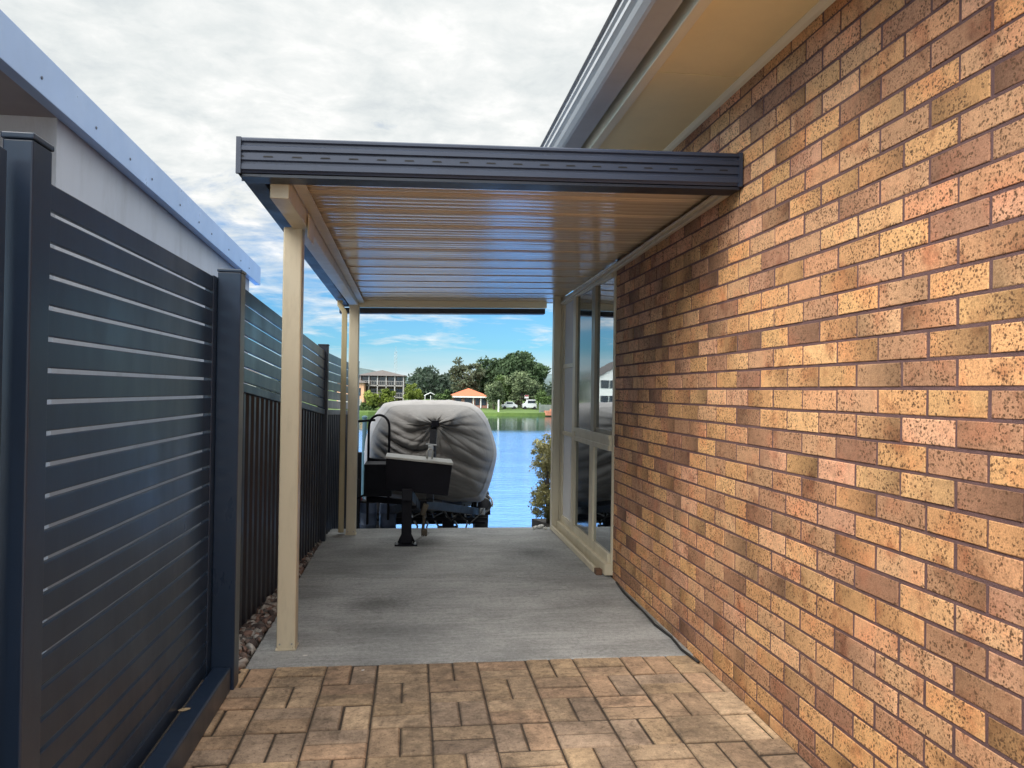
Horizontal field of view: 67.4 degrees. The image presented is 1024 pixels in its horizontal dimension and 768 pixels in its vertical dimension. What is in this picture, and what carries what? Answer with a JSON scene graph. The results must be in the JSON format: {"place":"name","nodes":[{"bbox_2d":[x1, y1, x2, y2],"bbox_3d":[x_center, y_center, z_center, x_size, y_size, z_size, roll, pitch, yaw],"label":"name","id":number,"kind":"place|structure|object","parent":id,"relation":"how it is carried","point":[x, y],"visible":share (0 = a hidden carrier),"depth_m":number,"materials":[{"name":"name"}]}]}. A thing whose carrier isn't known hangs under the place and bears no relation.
{"place":"outdoors","nodes":[
{"label":"outdoors","id":0,"kind":"place"},
{"bbox_2d":[0,0,616,376],"label":"sky","id":1,"kind":"structure","parent":0,"point":[183,79],"materials":[{"name":"white"}]},
{"bbox_2d":[41,519,612,715],"bbox_3d":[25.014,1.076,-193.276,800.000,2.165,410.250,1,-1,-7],"label":"ground","id":2,"kind":"structure","parent":0,"point":[536,522],"depth_m":5.27,"materials":[{"name":"soil"}]},
{"bbox_2d":[0,9,260,653],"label":"neighbour house","id":3,"kind":"structure","parent":2,"relation":"on","point":[103,162],"depth_m":4.36,"materials":[{"name":"white paint"}]},
{"bbox_2d":[238,540,321,673],"bbox_3d":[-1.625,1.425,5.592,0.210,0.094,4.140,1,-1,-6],"label":"pebbles","id":4,"kind":"object","parent":2,"relation":"on","point":[255,627],"visible":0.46,"depth_m":4.44,"materials":[{"name":"grey gravel"}]},
{"bbox_2d":[239,289,359,630],"bbox_3d":[-1.708,0.593,6.641,0.099,2.267,5.390,1,-1,-4],"label":"metal fence","id":5,"kind":"object","parent":2,"relation":"on","point":[319,475],"visible":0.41,"depth_m":5.07,"materials":[{"name":"metal"}]},
{"bbox_2d":[527,430,550,522],"bbox_3d":[0.488,1.183,9.635,0.568,1.211,0.579,1,-1,-33],"label":"shrub","id":6,"kind":"object","parent":2,"relation":"on","point":[541,493],"visible":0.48,"depth_m":9.55,"materials":[{"name":"green plant"}]},
{"bbox_2d":[540,0,1023,767],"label":"brick house","id":7,"kind":"structure","parent":2,"relation":"on","point":[786,492],"depth_m":2.86,"materials":[{"name":"brick"}]},
{"bbox_2d":[560,291,573,527],"bbox_3d":[0.553,0.246,7.462,0.038,2.243,0.539,1,-1,-7],"label":"window","id":8,"kind":"structure","parent":7,"relation":"in","point":[568,310],"depth_m":7.53,"materials":[{"name":"beige metal"}]},
{"bbox_2d":[570,271,616,563],"bbox_3d":[0.675,0.238,6.494,0.046,2.245,1.410,1,-1,-7],"label":"window","id":9,"kind":"structure","parent":7,"relation":"in","point":[594,316],"depth_m":6.34,"materials":[{"name":"clear glass"}]},
{"bbox_2d":[259,362,551,387],"bbox_3d":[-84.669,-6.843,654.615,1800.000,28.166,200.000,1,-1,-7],"label":"hills","id":10,"kind":"structure","parent":0,"point":[547,380],"depth_m":619.63,"materials":[{"name":"grey"}]},
{"bbox_2d":[304,390,544,415],"bbox_3d":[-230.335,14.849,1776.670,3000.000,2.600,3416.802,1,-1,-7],"label":"shore","id":11,"kind":"structure","parent":0,"point":[517,411],"depth_m":86.72,"materials":[{"name":"green plant"}]},
{"bbox_2d":[337,379,366,402],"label":"peach house","id":12,"kind":"structure","parent":11,"relation":"on","point":[362,387],"depth_m":88.51,"materials":[{"name":"beige paint"}]},
{"bbox_2d":[359,402,376,409],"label":"shrub","id":13,"kind":"object","parent":11,"relation":"on","point":[363,406],"visible":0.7,"depth_m":84.38,"materials":[{"name":"green plant"}]},
{"bbox_2d":[363,390,383,406],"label":"shrub","id":14,"kind":"object","parent":11,"relation":"on","point":[374,400],"visible":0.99,"depth_m":84.46,"materials":[{"name":"green plant"}]},
{"bbox_2d":[359,370,406,405],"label":"apartment block","id":15,"kind":"structure","parent":11,"relation":"on","point":[376,381],"depth_m":92.64,"materials":[{"name":"white paint"}]},
{"bbox_2d":[371,377,376,384],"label":"window","id":16,"kind":"structure","parent":15,"relation":"in","point":[373,379],"depth_m":92.60,"materials":[{"name":"grey glass"}]},
{"bbox_2d":[379,377,385,384],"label":"window","id":17,"kind":"structure","parent":15,"relation":"in","point":[383,379],"depth_m":92.73,"materials":[{"name":"grey glass"}]},
{"bbox_2d":[388,377,393,384],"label":"window","id":18,"kind":"structure","parent":15,"relation":"in","point":[389,378],"depth_m":92.85,"materials":[{"name":"grey glass"}]},
{"bbox_2d":[396,389,401,396],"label":"window","id":19,"kind":"structure","parent":15,"relation":"in","point":[398,391],"depth_m":92.96,"materials":[{"name":"grey glass"}]},
{"bbox_2d":[397,377,402,384],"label":"window","id":20,"kind":"structure","parent":15,"relation":"in","point":[398,378],"depth_m":93.01,"materials":[{"name":"grey glass"}]},
{"bbox_2d":[378,388,397,402],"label":"shrub","id":21,"kind":"object","parent":11,"relation":"on","point":[387,395],"visible":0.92,"depth_m":84.79,"materials":[{"name":"green plant"}]},
{"bbox_2d":[394,352,396,372],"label":"radio mast","id":22,"kind":"object","parent":11,"relation":"on","point":[395,362],"visible":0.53,"depth_m":197.45,"materials":[{"name":"grey metal"}]},
{"bbox_2d":[257,365,551,399],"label":"treeline","id":23,"kind":"object","parent":11,"relation":"on","point":[427,380],"visible":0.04,"depth_m":123.63,"materials":[{"name":"green plant"}]},
{"bbox_2d":[402,383,423,399],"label":"shrub","id":24,"kind":"object","parent":11,"relation":"on","point":[410,394],"visible":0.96,"depth_m":89.83,"materials":[{"name":"green plant"}]},
{"bbox_2d":[434,389,451,399],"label":"shrub","id":25,"kind":"object","parent":11,"relation":"on","point":[446,395],"visible":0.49,"depth_m":85.80,"materials":[{"name":"green plant"}]},
{"bbox_2d":[448,357,485,391],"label":"gum tree","id":26,"kind":"object","parent":11,"relation":"on","point":[467,381],"visible":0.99,"depth_m":97.72,"materials":[{"name":"green plant"}]},
{"bbox_2d":[474,356,493,393],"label":"oak tree","id":27,"kind":"object","parent":11,"relation":"on","point":[485,379],"visible":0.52,"depth_m":100.99,"materials":[{"name":"green plant"}]},
{"bbox_2d":[484,380,505,409],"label":"willow tree","id":28,"kind":"object","parent":11,"relation":"on","point":[495,390],"visible":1,"depth_m":90.12,"materials":[{"name":"green plant"}]},
{"bbox_2d":[495,374,513,404],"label":"bushy tree","id":29,"kind":"object","parent":11,"relation":"on","point":[507,391],"visible":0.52,"depth_m":94.82,"materials":[{"name":"green plant"}]},
{"bbox_2d":[501,402,516,408],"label":"parked car","id":30,"kind":"object","parent":11,"relation":"on","point":[509,405],"visible":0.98,"depth_m":91.80,"materials":[{"name":"white paint"}]},
{"bbox_2d":[487,350,551,404],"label":"fig tree","id":31,"kind":"object","parent":11,"relation":"on","point":[509,364],"visible":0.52,"depth_m":98.26,"materials":[{"name":"green plant"}]},
{"bbox_2d":[501,371,542,407],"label":"willow tree","id":32,"kind":"object","parent":11,"relation":"on","point":[525,384],"visible":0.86,"depth_m":93.39,"materials":[{"name":"green plant"}]},
{"bbox_2d":[522,400,536,408],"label":"parked car","id":33,"kind":"object","parent":11,"relation":"on","point":[532,404],"visible":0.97,"depth_m":91.81,"materials":[{"name":"white paint"}]},
{"bbox_2d":[535,389,551,404],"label":"bushy tree","id":34,"kind":"object","parent":11,"relation":"on","point":[542,398],"visible":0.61,"depth_m":90.61,"materials":[{"name":"green plant"}]},
{"bbox_2d":[539,403,551,412],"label":"paling fence","id":35,"kind":"object","parent":11,"relation":"on","point":[542,408],"visible":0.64,"depth_m":87.79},
{"bbox_2d":[544,409,550,415],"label":"retaining wall","id":36,"kind":"structure","parent":11,"relation":"on","point":[547,413],"depth_m":86.44,"materials":[{"name":"orange brick"}]},
{"bbox_2d":[299,527,603,579],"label":"concrete slab","id":37,"kind":"structure","parent":0,"point":[375,553],"depth_m":6.46,"materials":[{"name":"grey concrete"}]},
{"bbox_2d":[359,415,550,527],"bbox_3d":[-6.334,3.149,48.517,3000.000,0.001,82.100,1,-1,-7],"label":"water","id":38,"kind":"structure","parent":0,"point":[514,480],"depth_m":27.15,"materials":[{"name":"blue liquid"}]},
{"bbox_2d":[358,393,359,451],"bbox_3d":[-2.523,1.801,12.365,0.105,3.335,0.105,1,-1,-7],"label":"mooring pole","id":39,"kind":"object","parent":38,"relation":"in","point":[358,428],"visible":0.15,"depth_m":12.36,"materials":[{"name":"teal metal"}]},
{"bbox_2d":[245,575,692,668],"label":"concrete slab","id":40,"kind":"structure","parent":0,"point":[373,622],"depth_m":4.58,"materials":[{"name":"grey concrete"}]},
{"bbox_2d":[235,136,742,650],"bbox_3d":[-0.379,0.180,5.802,2.273,2.515,4.813,1,-1,-7],"label":"carport","id":41,"kind":"object","parent":40,"relation":"on","point":[423,228],"visible":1,"depth_m":4.08,"materials":[{"name":"metal"}]},
{"bbox_2d":[594,568,601,574],"bbox_3d":[0.658,1.432,5.868,0.047,0.044,0.070,1,-1,-7],"label":"brick offcut","id":42,"kind":"object","parent":40,"relation":"on","point":[597,571],"visible":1,"depth_m":5.83,"materials":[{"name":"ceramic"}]},
{"bbox_2d":[621,587,672,635],"bbox_3d":[0.821,1.417,4.896,0.059,0.047,1.081,1,-1,-7],"label":"cable","id":43,"kind":"object","parent":40,"relation":"on","point":[646,612],"visible":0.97,"depth_m":4.71,"materials":[{"name":"black rubber"}]},
{"bbox_2d":[616,581,699,663],"bbox_3d":[0.845,1.431,4.747,0.044,0.026,1.621,1,-1,-7],"label":"garden hose","id":44,"kind":"object","parent":40,"relation":"on","point":[666,633],"visible":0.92,"depth_m":4.46,"materials":[{"name":"black rubber"}]},
{"bbox_2d":[451,388,488,407],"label":"orange roof house","id":45,"kind":"structure","parent":0,"point":[476,398],"depth_m":92.19,"materials":[{"name":"tile"}]},
{"bbox_2d":[464,398,471,402],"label":"window","id":46,"kind":"structure","parent":45,"relation":"in","point":[469,400],"depth_m":92.04,"materials":[{"name":"grey glass"}]},
{"bbox_2d":[139,656,812,767],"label":"brick paving","id":47,"kind":"structure","parent":0,"point":[327,742],"depth_m":3.25,"materials":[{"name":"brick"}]},
{"bbox_2d":[0,131,246,767],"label":"slat fence","id":48,"kind":"object","parent":47,"relation":"on","point":[123,704],"visible":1,"depth_m":2.31,"materials":[{"name":"metal"}]},
{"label":"boat ramp","id":49,"kind":"structure","parent":0,"visible":0},
{"bbox_2d":[337,452,361,528],"bbox_3d":[-2.083,1.386,9.289,0.500,1.120,0.140,1,-1,-7],"label":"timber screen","id":50,"kind":"object","parent":49,"relation":"on","point":[359,487],"visible":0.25,"depth_m":9.33,"materials":[{"name":"black wood"}]},
{"bbox_2d":[361,416,367,499],"bbox_3d":[-2.087,1.303,10.812,0.080,1.715,0.080,1,-1,-7],"label":"mooring pole","id":51,"kind":"object","parent":49,"relation":"on","point":[364,429],"visible":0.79,"depth_m":10.79,"materials":[{"name":"teal metal"}]},
{"bbox_2d":[359,499,376,528],"bbox_3d":[-1.720,1.589,9.194,0.208,0.398,0.208,1,-1,-7],"label":"plastic drum","id":52,"kind":"object","parent":49,"relation":"on","point":[372,524],"visible":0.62,"depth_m":9.11,"materials":[{"name":"blue plastic"}]},
{"bbox_2d":[379,503,395,527],"bbox_3d":[-1.499,1.603,9.273,0.208,0.398,0.208,1,-1,-7],"label":"plastic drum","id":53,"kind":"object","parent":49,"relation":"on","point":[384,522],"visible":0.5,"depth_m":9.19,"materials":[{"name":"blue plastic"}]},
{"bbox_2d":[357,414,490,545],"bbox_3d":[-1.100,1.378,10.162,1.717,2.056,6.759,1,-1,-7],"label":"trailer","id":54,"kind":"object","parent":49,"relation":"on","point":[410,476],"visible":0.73,"depth_m":7.90,"materials":[{"name":"black paint"}]},
{"bbox_2d":[364,400,496,514],"bbox_3d":[-1.198,1.255,11.079,1.777,2.082,5.701,1,-1,-7],"label":"covered boat","id":55,"kind":"object","parent":54,"relation":"on","point":[465,442],"visible":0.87,"depth_m":9.20,"materials":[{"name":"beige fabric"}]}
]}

